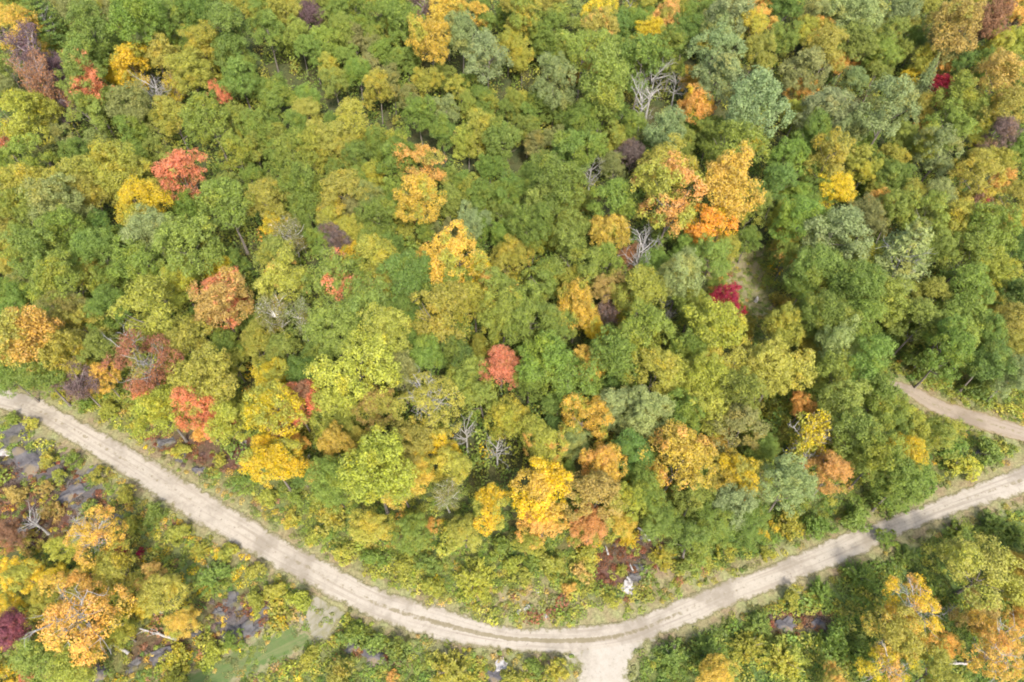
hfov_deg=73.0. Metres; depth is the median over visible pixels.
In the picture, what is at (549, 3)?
slender tree
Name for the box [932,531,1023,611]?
broadleaf tree
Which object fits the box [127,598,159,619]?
autumn tree
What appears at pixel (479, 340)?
broadleaf tree
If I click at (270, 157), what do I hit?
slender tree
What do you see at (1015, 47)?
broadleaf tree
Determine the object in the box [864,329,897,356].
bush
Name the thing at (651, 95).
dead tree
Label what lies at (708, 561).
bush
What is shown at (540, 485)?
autumn tree
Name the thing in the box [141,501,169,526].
bush
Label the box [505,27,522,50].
slender tree
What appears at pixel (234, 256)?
broadleaf tree
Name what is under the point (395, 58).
slender tree
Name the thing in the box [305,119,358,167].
slender tree
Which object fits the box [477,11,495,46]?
slender tree
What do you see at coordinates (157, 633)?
fallen log
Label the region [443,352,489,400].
broadleaf tree
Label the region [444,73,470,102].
broadleaf tree
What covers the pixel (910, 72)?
autumn tree
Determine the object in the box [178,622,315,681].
grass track
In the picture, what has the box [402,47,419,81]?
slender tree
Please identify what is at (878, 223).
fine leaved tree
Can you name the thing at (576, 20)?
slender tree
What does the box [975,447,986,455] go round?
rock slab
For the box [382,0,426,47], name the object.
slender tree
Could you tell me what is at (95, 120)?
broadleaf tree
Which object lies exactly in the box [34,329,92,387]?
broadleaf tree
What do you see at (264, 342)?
broadleaf tree
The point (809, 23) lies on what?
broadleaf tree
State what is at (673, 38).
slender tree
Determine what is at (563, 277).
broadleaf tree
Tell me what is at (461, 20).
broadleaf tree
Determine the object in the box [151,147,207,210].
autumn tree
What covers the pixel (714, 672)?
autumn tree
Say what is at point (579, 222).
broadleaf tree
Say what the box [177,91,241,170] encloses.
broadleaf tree
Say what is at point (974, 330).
broadleaf tree
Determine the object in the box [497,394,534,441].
broadleaf tree
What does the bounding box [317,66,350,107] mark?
slender tree
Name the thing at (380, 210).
slender tree
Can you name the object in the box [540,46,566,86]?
slender tree
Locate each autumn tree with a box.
[0,0,26,28]
[0,2,50,68]
[0,303,65,384]
[0,519,29,555]
[0,555,48,594]
[0,590,28,618]
[0,605,36,654]
[22,574,137,669]
[31,561,70,588]
[49,566,94,602]
[55,625,106,669]
[61,504,128,570]
[84,360,121,397]
[97,321,185,411]
[101,65,120,85]
[108,41,152,107]
[115,173,174,249]
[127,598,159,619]
[130,367,165,400]
[132,561,170,593]
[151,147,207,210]
[161,603,200,640]
[168,382,218,440]
[186,264,254,339]
[191,418,214,442]
[195,404,236,442]
[203,255,233,280]
[237,294,254,303]
[237,436,309,491]
[240,378,308,438]
[250,356,293,397]
[250,431,281,449]
[259,210,293,251]
[273,377,321,431]
[287,430,311,454]
[296,0,327,29]
[305,460,320,483]
[316,221,352,257]
[316,419,358,463]
[338,240,361,266]
[350,384,397,434]
[377,468,427,510]
[391,142,448,198]
[391,170,447,245]
[399,448,435,485]
[404,12,454,96]
[416,245,435,274]
[420,427,463,466]
[421,219,489,283]
[424,0,466,60]
[455,0,488,38]
[461,253,490,286]
[472,482,510,536]
[478,344,524,397]
[508,455,573,523]
[515,501,570,549]
[552,276,600,342]
[557,392,614,441]
[557,469,626,526]
[567,501,610,548]
[568,71,581,89]
[572,344,608,380]
[578,439,628,486]
[579,55,604,85]
[580,0,618,27]
[584,315,609,341]
[586,267,632,316]
[587,212,631,269]
[606,507,638,539]
[613,137,646,178]
[614,312,626,325]
[616,240,639,273]
[635,15,664,68]
[638,418,718,492]
[648,0,680,34]
[651,469,667,488]
[675,82,716,138]
[677,64,699,99]
[680,203,739,259]
[693,138,766,234]
[694,652,741,681]
[703,431,728,462]
[708,280,746,316]
[711,452,764,499]
[740,133,765,155]
[745,2,778,49]
[748,0,768,11]
[783,74,820,100]
[788,390,818,423]
[799,447,854,494]
[818,169,857,209]
[822,660,846,681]
[828,50,850,85]
[850,57,860,70]
[854,642,919,681]
[863,186,894,215]
[881,572,944,644]
[885,431,928,471]
[897,68,919,84]
[912,113,931,131]
[922,0,986,86]
[925,626,961,660]
[926,54,958,90]
[929,73,955,97]
[930,89,945,113]
[948,587,1001,639]
[958,0,1017,70]
[960,607,1023,681]
[966,46,1023,137]
[970,189,997,215]
[972,114,1023,172]
[986,167,1017,192]
[995,0,1023,45]
[995,211,1023,253]
[999,550,1023,576]
[1001,606,1023,638]
[1003,14,1022,28]
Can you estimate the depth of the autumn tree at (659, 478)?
103.60 m
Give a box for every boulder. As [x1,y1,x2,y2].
[191,466,205,475]
[191,629,202,638]
[212,606,225,616]
[633,563,646,573]
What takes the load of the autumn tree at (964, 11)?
on the ground at (606, 614)
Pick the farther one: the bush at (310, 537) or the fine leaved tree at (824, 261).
the fine leaved tree at (824, 261)
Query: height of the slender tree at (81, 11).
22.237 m
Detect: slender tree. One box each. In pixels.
[23,130,57,165]
[34,31,60,57]
[53,46,119,135]
[64,0,126,88]
[68,0,103,37]
[96,0,117,32]
[111,114,149,152]
[126,139,154,168]
[132,37,156,82]
[146,18,184,52]
[162,0,204,49]
[200,54,223,80]
[202,0,252,87]
[215,171,245,204]
[236,130,269,174]
[238,107,275,150]
[242,0,292,71]
[243,0,267,38]
[243,175,292,231]
[244,162,266,191]
[245,0,273,29]
[257,78,297,132]
[258,71,287,113]
[261,115,281,147]
[261,121,289,156]
[262,137,289,176]
[263,82,287,118]
[266,0,303,56]
[266,173,288,200]
[282,12,311,74]
[282,108,307,152]
[286,80,321,117]
[289,96,323,124]
[293,28,328,83]
[296,125,328,179]
[301,0,331,24]
[302,224,333,256]
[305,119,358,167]
[309,23,342,56]
[314,0,345,29]
[314,201,340,238]
[315,196,349,245]
[317,51,338,80]
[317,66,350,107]
[323,110,341,131]
[323,154,350,194]
[325,0,351,50]
[328,10,357,47]
[332,43,360,85]
[333,96,374,146]
[338,212,364,246]
[341,138,372,176]
[344,20,365,55]
[347,164,370,194]
[348,14,375,37]
[353,194,397,244]
[356,216,380,243]
[359,52,380,80]
[361,31,380,62]
[361,67,394,126]
[361,159,388,192]
[362,124,392,175]
[363,24,383,66]
[365,0,389,37]
[373,124,418,180]
[377,62,400,79]
[377,229,404,258]
[379,172,407,196]
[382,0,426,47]
[382,68,403,114]
[383,54,402,83]
[384,18,405,43]
[385,128,407,154]
[389,43,421,81]
[392,210,415,239]
[398,83,419,123]
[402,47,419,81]
[410,66,444,110]
[414,216,436,246]
[420,211,439,247]
[430,92,460,141]
[432,61,456,93]
[433,164,457,185]
[436,216,460,241]
[437,181,463,220]
[450,124,480,169]
[452,72,474,94]
[453,169,472,209]
[458,89,476,123]
[463,107,497,159]
[465,177,496,215]
[469,210,494,241]
[470,83,491,106]
[471,0,490,22]
[472,100,494,114]
[474,153,509,185]
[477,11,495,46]
[480,114,523,175]
[487,199,513,222]
[489,177,521,214]
[490,218,516,247]
[494,0,511,29]
[494,97,516,122]
[495,127,521,161]
[498,0,542,38]
[503,86,523,123]
[504,202,553,267]
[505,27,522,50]
[506,37,534,86]
[508,0,546,47]
[512,113,542,157]
[516,90,534,115]
[520,17,542,58]
[520,101,545,125]
[520,236,544,266]
[523,129,546,163]
[525,88,557,133]
[530,25,555,73]
[533,0,569,21]
[537,9,567,49]
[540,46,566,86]
[540,124,564,151]
[541,228,559,255]
[550,101,576,144]
[552,200,573,221]
[563,40,586,75]
[570,14,599,45]
[571,189,594,215]
[573,130,608,182]
[575,37,631,132]
[577,4,620,52]
[594,385,638,434]
[600,5,633,44]
[609,100,637,144]
[649,22,688,99]
[667,12,707,59]
[668,229,699,261]
[669,126,697,159]
[679,0,701,29]
[682,349,729,400]
[705,114,729,145]
[711,230,740,271]
[763,19,804,69]
[764,197,795,243]
[779,181,813,203]
[812,314,861,380]
[815,0,844,18]
[842,135,867,166]
[861,34,905,90]
[870,15,911,77]
[871,151,896,178]
[872,13,889,34]
[873,162,905,192]
[887,38,915,72]
[906,41,937,77]
[908,120,945,176]
[944,49,979,86]
[968,45,1001,86]
[969,145,1021,174]
[973,27,1016,65]
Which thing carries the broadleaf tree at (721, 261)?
on the ground at (606, 614)
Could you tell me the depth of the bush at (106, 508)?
104.08 m
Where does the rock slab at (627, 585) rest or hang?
on the ground at (606, 614)
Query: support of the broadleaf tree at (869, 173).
on the ground at (606, 614)
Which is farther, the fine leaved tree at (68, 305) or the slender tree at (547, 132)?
the slender tree at (547, 132)
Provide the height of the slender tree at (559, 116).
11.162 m
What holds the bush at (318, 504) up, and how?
on the ground at (606, 614)
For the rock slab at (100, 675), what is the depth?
91.78 m
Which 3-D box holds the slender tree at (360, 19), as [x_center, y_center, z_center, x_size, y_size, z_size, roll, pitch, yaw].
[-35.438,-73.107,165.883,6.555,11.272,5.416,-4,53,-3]
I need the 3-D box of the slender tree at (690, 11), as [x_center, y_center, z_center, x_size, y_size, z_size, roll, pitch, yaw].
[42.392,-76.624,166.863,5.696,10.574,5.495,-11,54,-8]
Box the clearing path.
[732,249,767,308]
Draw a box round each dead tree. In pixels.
[10,499,49,535]
[68,510,86,524]
[127,70,169,105]
[451,412,475,452]
[482,434,510,469]
[583,157,605,196]
[617,222,661,284]
[618,74,659,140]
[631,57,673,119]
[664,305,676,331]
[666,70,689,106]
[941,603,961,619]
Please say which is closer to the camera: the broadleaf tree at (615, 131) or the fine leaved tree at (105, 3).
the broadleaf tree at (615, 131)
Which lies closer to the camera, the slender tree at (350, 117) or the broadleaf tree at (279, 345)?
the broadleaf tree at (279, 345)
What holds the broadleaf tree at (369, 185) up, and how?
on the ground at (606, 614)
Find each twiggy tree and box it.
[0,15,60,95]
[0,131,18,161]
[2,46,75,133]
[38,50,70,86]
[50,356,103,408]
[51,94,80,136]
[160,69,189,102]
[259,418,296,444]
[409,0,436,38]
[594,292,621,326]
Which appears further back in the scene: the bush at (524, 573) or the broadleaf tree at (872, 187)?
the broadleaf tree at (872, 187)
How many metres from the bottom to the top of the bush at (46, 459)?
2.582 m
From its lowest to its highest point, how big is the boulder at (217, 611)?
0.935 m
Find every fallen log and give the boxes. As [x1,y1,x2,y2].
[106,641,130,654]
[136,628,176,640]
[953,660,966,664]
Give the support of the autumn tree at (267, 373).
on the ground at (606, 614)
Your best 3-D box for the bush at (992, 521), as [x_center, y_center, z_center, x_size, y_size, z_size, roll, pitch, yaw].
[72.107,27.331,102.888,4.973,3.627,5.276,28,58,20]
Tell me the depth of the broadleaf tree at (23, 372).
107.66 m
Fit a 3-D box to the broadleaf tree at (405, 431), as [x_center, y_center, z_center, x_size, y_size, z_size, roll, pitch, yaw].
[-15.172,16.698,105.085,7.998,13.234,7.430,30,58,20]
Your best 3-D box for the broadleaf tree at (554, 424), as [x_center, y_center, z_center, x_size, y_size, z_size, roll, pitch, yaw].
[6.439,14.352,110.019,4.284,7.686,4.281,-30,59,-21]
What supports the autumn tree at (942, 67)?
on the ground at (606, 614)
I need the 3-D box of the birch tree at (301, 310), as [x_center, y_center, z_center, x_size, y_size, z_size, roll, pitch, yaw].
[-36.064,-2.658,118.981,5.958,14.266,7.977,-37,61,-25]
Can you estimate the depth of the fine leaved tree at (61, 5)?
158.89 m
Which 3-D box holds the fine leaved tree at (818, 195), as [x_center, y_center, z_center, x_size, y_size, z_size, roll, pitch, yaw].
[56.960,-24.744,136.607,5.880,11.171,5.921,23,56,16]
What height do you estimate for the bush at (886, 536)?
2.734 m
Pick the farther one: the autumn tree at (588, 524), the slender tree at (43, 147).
the slender tree at (43, 147)
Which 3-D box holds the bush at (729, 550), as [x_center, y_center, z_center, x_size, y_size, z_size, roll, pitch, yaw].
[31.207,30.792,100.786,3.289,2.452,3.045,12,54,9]
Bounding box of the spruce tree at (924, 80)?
[900,52,940,115]
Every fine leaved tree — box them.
[0,72,20,97]
[0,168,20,200]
[0,276,32,325]
[34,289,88,338]
[51,0,91,33]
[56,136,92,167]
[67,226,125,286]
[79,283,130,336]
[88,35,116,81]
[96,0,119,27]
[97,82,123,115]
[105,0,177,88]
[155,0,184,44]
[172,0,214,41]
[172,187,204,243]
[207,327,245,376]
[211,31,260,95]
[235,308,256,330]
[237,165,262,192]
[241,75,266,102]
[247,308,266,331]
[270,158,324,228]
[282,354,319,393]
[289,215,312,256]
[289,459,312,487]
[303,454,349,514]
[342,56,371,100]
[367,37,394,72]
[375,247,434,304]
[381,349,422,403]
[387,286,422,326]
[399,308,424,349]
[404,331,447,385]
[428,112,455,162]
[509,352,547,402]
[516,162,540,204]
[524,147,591,234]
[536,301,577,343]
[540,391,571,417]
[554,458,575,491]
[557,424,592,463]
[563,96,602,141]
[595,29,626,62]
[603,426,654,477]
[618,6,651,39]
[620,461,666,513]
[638,245,669,278]
[640,499,683,545]
[656,246,705,316]
[683,105,709,133]
[686,492,739,548]
[698,461,718,484]
[731,497,772,552]
[735,224,763,263]
[742,432,781,465]
[768,192,832,269]
[783,241,853,305]
[790,0,833,50]
[790,106,832,176]
[792,192,823,221]
[794,287,863,346]
[821,257,888,310]
[821,297,888,353]
[835,332,898,396]
[842,191,890,257]
[864,129,880,152]
[887,159,917,192]
[900,20,928,69]
[919,176,958,218]
[953,309,1009,368]
[957,336,1020,392]
[985,352,1023,401]
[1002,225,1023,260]
[1007,92,1023,117]
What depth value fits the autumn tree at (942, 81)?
154.96 m
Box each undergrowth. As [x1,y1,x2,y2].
[0,0,1023,486]
[0,165,1023,681]
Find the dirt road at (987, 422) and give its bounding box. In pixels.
[887,380,1023,441]
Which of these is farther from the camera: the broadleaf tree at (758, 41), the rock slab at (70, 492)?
the broadleaf tree at (758, 41)
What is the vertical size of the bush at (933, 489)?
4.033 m
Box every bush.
[0,663,16,681]
[2,485,29,504]
[5,409,20,427]
[16,529,44,557]
[18,669,33,681]
[21,416,38,429]
[33,479,54,497]
[36,498,65,519]
[37,450,60,468]
[48,468,67,486]
[50,385,66,398]
[64,451,82,470]
[76,394,93,412]
[79,498,102,521]
[88,464,112,484]
[97,503,115,524]
[98,398,120,420]
[113,544,129,555]
[115,482,136,503]
[122,514,142,535]
[129,418,147,430]
[135,546,144,558]
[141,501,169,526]
[158,641,189,672]
[161,663,190,681]
[166,524,191,546]
[169,443,191,459]
[187,541,213,561]
[192,558,234,601]
[203,639,224,666]
[212,451,227,467]
[217,541,239,562]
[223,628,244,652]
[237,467,259,485]
[244,561,266,582]
[246,590,265,614]
[256,488,278,508]
[263,581,287,606]
[276,615,288,630]
[283,509,300,528]
[285,589,312,611]
[288,488,304,509]
[289,477,308,488]
[297,644,318,673]
[304,525,323,546]
[308,484,329,513]
[314,504,346,538]
[324,655,355,681]
[333,543,355,566]
[335,619,368,648]
[359,632,385,656]
[360,548,385,568]
[379,635,409,669]
[386,668,399,681]
[392,552,413,582]
[412,554,442,576]
[420,576,444,598]
[425,516,441,532]
[427,648,481,681]
[435,526,478,556]
[453,556,497,609]
[488,533,514,561]
[500,666,524,681]
[502,555,522,573]
[509,565,533,586]
[523,656,544,681]
[525,549,542,568]
[537,551,565,582]
[542,657,569,681]
[562,582,576,598]
[568,560,593,584]
[576,544,597,571]
[603,590,622,609]
[616,563,627,577]
[618,523,639,548]
[648,543,676,574]
[652,638,695,681]
[675,559,692,575]
[689,632,728,670]
[690,549,711,569]
[714,542,738,562]
[724,629,767,667]
[741,610,771,639]
[743,314,756,337]
[756,633,814,681]
[757,526,769,538]
[760,545,776,562]
[769,520,779,533]
[771,291,792,310]
[776,505,804,540]
[778,583,800,612]
[801,514,839,541]
[806,574,837,611]
[814,618,849,659]
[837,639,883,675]
[838,503,872,533]
[838,558,878,594]
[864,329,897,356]
[868,485,909,520]
[875,528,900,550]
[894,544,921,571]
[900,350,942,380]
[910,460,937,494]
[912,568,949,596]
[932,439,968,457]
[939,515,976,547]
[943,454,983,482]
[960,377,996,401]
[974,508,1011,542]
[975,436,1004,466]
[1000,520,1023,549]
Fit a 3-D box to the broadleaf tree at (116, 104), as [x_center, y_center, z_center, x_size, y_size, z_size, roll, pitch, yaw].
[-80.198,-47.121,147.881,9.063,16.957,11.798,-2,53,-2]
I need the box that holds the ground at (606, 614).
[0,0,1023,681]
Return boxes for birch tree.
[252,290,291,333]
[266,212,309,266]
[278,293,311,343]
[431,476,463,512]
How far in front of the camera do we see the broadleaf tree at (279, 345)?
112.30 m
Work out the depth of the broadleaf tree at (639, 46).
145.53 m
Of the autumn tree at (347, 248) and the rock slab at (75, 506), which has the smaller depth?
the rock slab at (75, 506)
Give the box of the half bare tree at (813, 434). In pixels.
[783,409,834,472]
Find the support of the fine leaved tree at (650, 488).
on the ground at (606, 614)
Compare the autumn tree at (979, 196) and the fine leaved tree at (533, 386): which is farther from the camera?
the autumn tree at (979, 196)
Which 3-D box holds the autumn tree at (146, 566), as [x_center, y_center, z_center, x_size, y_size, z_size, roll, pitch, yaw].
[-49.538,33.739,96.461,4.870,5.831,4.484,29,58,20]
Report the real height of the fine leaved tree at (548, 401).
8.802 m
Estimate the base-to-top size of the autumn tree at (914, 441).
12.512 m
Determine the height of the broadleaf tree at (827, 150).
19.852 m
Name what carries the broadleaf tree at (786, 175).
on the ground at (606, 614)
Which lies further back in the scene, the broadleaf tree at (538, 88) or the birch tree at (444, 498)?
the broadleaf tree at (538, 88)
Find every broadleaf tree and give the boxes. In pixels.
[0,0,38,16]
[0,53,22,90]
[0,87,54,166]
[0,132,58,179]
[0,160,51,209]
[0,182,38,227]
[0,215,18,234]
[0,224,73,293]
[0,229,22,267]
[0,252,21,281]
[0,359,39,402]
[3,629,60,681]
[5,220,35,243]
[5,264,57,308]
[11,347,71,406]
[14,171,99,230]
[17,89,65,144]
[19,278,57,320]
[24,583,62,622]
[27,248,102,308]
[32,155,102,205]
[32,204,92,275]
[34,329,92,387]
[40,636,99,681]
[42,534,85,564]
[46,122,74,155]
[49,301,115,343]
[51,21,74,49]
[56,29,110,114]
[63,88,108,138]
[69,173,117,215]
[75,328,123,379]
[76,256,108,289]
[80,134,150,202]
[81,126,106,148]
[85,208,115,232]
[88,262,130,298]
[91,538,143,600]
[95,157,161,201]
[99,612,137,654]
[103,79,154,145]
[104,223,125,257]
[104,233,173,302]
[106,273,194,360]
[118,203,180,262]
[129,383,190,442]
[134,572,188,618]
[137,106,174,152]
[142,31,186,98]
[142,131,171,160]
[148,94,192,158]
[151,211,226,280]
[156,315,212,382]
[158,262,204,308]
[163,44,219,113]
[166,342,239,407]
[177,19,226,82]
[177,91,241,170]
[181,305,214,340]
[191,174,254,254]
[203,400,252,446]
[207,77,235,118]
[215,129,256,179]
[217,100,246,136]
[219,246,252,277]
[220,52,259,109]
[224,346,248,381]
[225,0,249,14]
[236,330,264,357]
[243,332,273,365]
[245,313,283,340]
[251,246,312,321]
[253,233,298,286]
[264,326,303,367]
[270,126,318,178]
[288,191,316,229]
[299,336,337,384]
[300,245,374,313]
[300,299,359,360]
[303,324,404,414]
[307,385,359,433]
[314,168,369,224]
[325,406,362,443]
[329,140,351,167]
[335,423,420,514]
[337,274,396,343]
[338,195,365,217]
[341,0,369,17]
[342,421,370,448]
[347,507,399,547]
[352,232,399,278]
[353,179,384,217]
[354,300,413,360]
[362,123,382,147]
[367,270,394,298]
[384,188,415,235]
[384,418,434,467]
[388,363,464,439]
[391,511,431,556]
[402,92,436,146]
[404,279,470,358]
[418,257,471,308]
[426,444,471,489]
[435,333,473,371]
[441,8,476,72]
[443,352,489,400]
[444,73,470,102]
[446,512,482,552]
[452,199,491,241]
[452,280,494,332]
[457,171,489,209]
[460,376,499,418]
[463,27,514,86]
[471,332,493,361]
[472,265,521,323]
[475,88,501,112]
[475,285,522,348]
[483,400,523,443]
[489,233,526,280]
[492,170,526,215]
[493,24,522,76]
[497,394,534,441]
[498,280,557,349]
[506,233,535,275]
[510,531,545,556]
[515,328,579,395]
[518,414,569,469]
[520,256,561,303]
[525,177,567,230]
[528,50,577,130]
[530,81,554,112]
[535,350,603,415]
[537,413,564,440]
[543,2,576,40]
[545,228,607,294]
[547,205,591,261]
[550,264,582,298]
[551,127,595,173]
[552,27,609,106]
[561,0,584,29]
[586,176,641,236]
[588,323,644,387]
[589,100,616,132]
[589,241,627,279]
[598,150,625,179]
[598,357,623,393]
[600,119,631,169]
[608,480,649,522]
[609,136,637,160]
[611,264,668,316]
[615,296,676,374]
[618,31,673,108]
[618,384,676,438]
[619,111,648,140]
[622,345,681,401]
[623,0,656,36]
[624,35,644,83]
[629,150,708,251]
[631,132,701,215]
[637,1,659,26]
[640,133,666,162]
[642,104,687,172]
[650,223,678,250]
[655,353,700,403]
[659,385,706,436]
[661,0,689,21]
[663,518,716,571]
[666,326,709,362]
[670,474,717,519]
[671,286,712,335]
[680,297,748,364]
[684,22,747,100]
[686,386,734,437]
[688,233,734,287]
[692,49,746,115]
[693,115,727,164]
[696,0,717,21]
[696,23,721,75]
[698,118,771,202]
[698,447,744,497]
[699,5,739,62]
[701,333,766,386]
[702,402,772,453]
[703,0,757,57]
[708,199,746,239]
[708,274,730,294]
[712,481,760,530]
[715,366,769,428]
[724,64,796,170]
[733,7,769,59]
[735,179,775,240]
[737,28,777,89]
[738,337,819,401]
[739,335,803,401]
[754,161,801,219]
[757,452,819,517]
[761,0,804,27]
[761,301,806,348]
[763,136,813,177]
[767,240,801,280]
[770,227,798,267]
[777,45,832,102]
[778,99,807,137]
[782,267,818,303]
[785,295,813,331]
[787,14,823,55]
[793,85,861,162]
[793,325,816,350]
[797,203,873,264]
[797,336,823,368]
[800,23,849,74]
[801,126,855,184]
[804,173,834,204]
[805,347,859,400]
[809,14,835,45]
[816,376,873,436]
[825,0,887,45]
[828,106,868,161]
[828,406,884,465]
[830,17,879,84]
[830,65,869,106]
[842,144,876,180]
[842,240,886,293]
[846,158,883,190]
[847,431,909,488]
[852,72,922,168]
[855,272,918,332]
[856,367,912,430]
[859,58,892,102]
[860,601,928,666]
[865,177,886,195]
[867,452,938,511]
[868,216,935,298]
[873,183,921,245]
[875,142,911,165]
[876,0,923,29]
[876,402,917,444]
[884,115,919,150]
[886,297,947,355]
[895,408,945,451]
[896,177,931,224]
[899,188,950,240]
[903,644,964,681]
[906,0,942,39]
[906,276,956,325]
[907,89,940,130]
[912,122,964,180]
[913,313,978,388]
[917,226,960,280]
[918,24,967,89]
[918,413,966,460]
[921,96,981,153]
[924,294,988,353]
[929,195,979,247]
[930,68,984,128]
[931,314,984,373]
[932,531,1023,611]
[934,261,996,317]
[940,231,999,284]
[946,152,1007,203]
[949,200,1023,271]
[952,147,996,189]
[960,118,994,160]
[961,95,1000,144]
[964,245,1023,290]
[973,290,1010,313]
[975,82,1023,137]
[984,178,1023,233]
[984,325,1023,373]
[985,300,1023,349]
[986,42,1022,90]
[990,277,1023,320]
[993,574,1023,609]
[1001,133,1023,166]
[1003,25,1023,51]
[1003,51,1023,80]
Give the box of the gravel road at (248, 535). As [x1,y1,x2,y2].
[0,389,1023,655]
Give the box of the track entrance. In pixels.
[295,595,347,644]
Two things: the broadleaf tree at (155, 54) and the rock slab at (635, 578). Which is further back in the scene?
the broadleaf tree at (155, 54)
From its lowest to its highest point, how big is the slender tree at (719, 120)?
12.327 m
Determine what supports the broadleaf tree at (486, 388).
on the ground at (606, 614)
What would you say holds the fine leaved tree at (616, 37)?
on the ground at (606, 614)
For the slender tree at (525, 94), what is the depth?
150.32 m
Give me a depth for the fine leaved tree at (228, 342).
112.81 m
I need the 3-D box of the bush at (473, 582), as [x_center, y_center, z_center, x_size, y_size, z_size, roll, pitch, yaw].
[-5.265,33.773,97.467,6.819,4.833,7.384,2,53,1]
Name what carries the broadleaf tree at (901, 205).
on the ground at (606, 614)
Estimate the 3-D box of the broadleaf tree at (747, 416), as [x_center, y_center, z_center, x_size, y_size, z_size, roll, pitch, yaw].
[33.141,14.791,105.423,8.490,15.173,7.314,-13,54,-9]
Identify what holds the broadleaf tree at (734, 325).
on the ground at (606, 614)
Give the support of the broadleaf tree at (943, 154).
on the ground at (606, 614)
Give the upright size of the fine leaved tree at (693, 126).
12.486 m
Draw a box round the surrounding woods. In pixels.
[0,0,1023,608]
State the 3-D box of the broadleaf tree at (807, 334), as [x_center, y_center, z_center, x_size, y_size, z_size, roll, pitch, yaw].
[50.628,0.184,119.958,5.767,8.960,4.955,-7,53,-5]
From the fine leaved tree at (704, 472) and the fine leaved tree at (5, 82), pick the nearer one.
the fine leaved tree at (704, 472)
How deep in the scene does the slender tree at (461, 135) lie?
143.31 m
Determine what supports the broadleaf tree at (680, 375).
on the ground at (606, 614)
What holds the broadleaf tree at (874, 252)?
on the ground at (606, 614)
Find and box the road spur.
[562,638,657,681]
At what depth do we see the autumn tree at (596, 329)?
118.63 m
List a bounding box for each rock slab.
[0,422,27,443]
[0,448,10,455]
[12,447,44,476]
[43,468,68,484]
[56,483,85,502]
[70,503,83,510]
[86,464,99,474]
[91,662,108,681]
[125,656,140,672]
[149,646,172,665]
[156,437,175,448]
[175,450,185,462]
[221,619,253,645]
[222,591,242,610]
[253,621,263,636]
[259,603,269,614]
[344,642,359,653]
[361,643,385,667]
[485,669,501,681]
[495,657,510,673]
[621,580,634,594]
[628,573,640,585]
[775,615,797,633]
[811,618,825,629]
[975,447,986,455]
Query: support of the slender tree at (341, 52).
on the ground at (606, 614)
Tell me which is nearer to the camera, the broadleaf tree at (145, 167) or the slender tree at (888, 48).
the broadleaf tree at (145, 167)
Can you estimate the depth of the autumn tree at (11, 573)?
94.37 m
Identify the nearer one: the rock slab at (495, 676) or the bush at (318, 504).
the rock slab at (495, 676)
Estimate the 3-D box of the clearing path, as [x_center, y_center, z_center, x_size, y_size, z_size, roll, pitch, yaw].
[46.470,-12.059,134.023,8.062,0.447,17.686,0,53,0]
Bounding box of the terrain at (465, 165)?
[2,103,1023,268]
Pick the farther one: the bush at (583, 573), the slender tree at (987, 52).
the slender tree at (987, 52)
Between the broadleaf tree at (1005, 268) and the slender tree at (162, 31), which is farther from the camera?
the slender tree at (162, 31)
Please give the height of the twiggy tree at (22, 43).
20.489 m
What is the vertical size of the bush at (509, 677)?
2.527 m
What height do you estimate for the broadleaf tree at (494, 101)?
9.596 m
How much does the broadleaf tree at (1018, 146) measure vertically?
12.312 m
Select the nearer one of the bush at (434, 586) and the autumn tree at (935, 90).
the bush at (434, 586)
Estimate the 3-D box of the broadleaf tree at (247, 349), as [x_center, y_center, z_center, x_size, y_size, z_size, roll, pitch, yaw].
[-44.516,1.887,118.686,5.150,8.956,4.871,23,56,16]
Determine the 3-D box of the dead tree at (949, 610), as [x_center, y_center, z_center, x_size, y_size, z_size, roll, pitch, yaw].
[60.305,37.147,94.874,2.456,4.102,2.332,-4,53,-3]
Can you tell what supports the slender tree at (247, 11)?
on the ground at (606, 614)
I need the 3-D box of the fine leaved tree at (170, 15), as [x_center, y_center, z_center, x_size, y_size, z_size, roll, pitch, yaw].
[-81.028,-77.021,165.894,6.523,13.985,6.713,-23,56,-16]
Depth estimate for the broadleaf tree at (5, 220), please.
132.10 m
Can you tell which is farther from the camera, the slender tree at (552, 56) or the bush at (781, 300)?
the slender tree at (552, 56)
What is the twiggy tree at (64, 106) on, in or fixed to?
on the ground at (606, 614)
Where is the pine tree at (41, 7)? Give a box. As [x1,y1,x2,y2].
[22,0,72,58]
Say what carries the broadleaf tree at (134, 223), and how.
on the ground at (606, 614)
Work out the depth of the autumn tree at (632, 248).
128.15 m
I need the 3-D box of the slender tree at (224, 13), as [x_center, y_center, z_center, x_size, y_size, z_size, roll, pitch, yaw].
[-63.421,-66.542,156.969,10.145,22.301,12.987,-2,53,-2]
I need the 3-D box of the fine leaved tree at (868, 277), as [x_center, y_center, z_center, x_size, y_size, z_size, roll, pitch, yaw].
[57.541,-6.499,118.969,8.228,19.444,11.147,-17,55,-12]
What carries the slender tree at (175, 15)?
on the ground at (606, 614)
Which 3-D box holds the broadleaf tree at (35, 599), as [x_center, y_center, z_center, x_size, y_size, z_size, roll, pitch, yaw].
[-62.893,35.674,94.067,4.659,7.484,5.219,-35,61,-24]
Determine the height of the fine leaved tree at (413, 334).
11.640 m
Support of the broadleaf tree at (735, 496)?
on the ground at (606, 614)
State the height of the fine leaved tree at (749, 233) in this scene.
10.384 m
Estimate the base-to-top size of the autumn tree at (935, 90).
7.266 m
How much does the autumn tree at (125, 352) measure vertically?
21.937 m
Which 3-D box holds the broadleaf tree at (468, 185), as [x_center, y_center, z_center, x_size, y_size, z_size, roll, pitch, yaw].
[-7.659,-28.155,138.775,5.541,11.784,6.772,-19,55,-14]
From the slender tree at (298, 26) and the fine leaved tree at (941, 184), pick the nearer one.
the fine leaved tree at (941, 184)

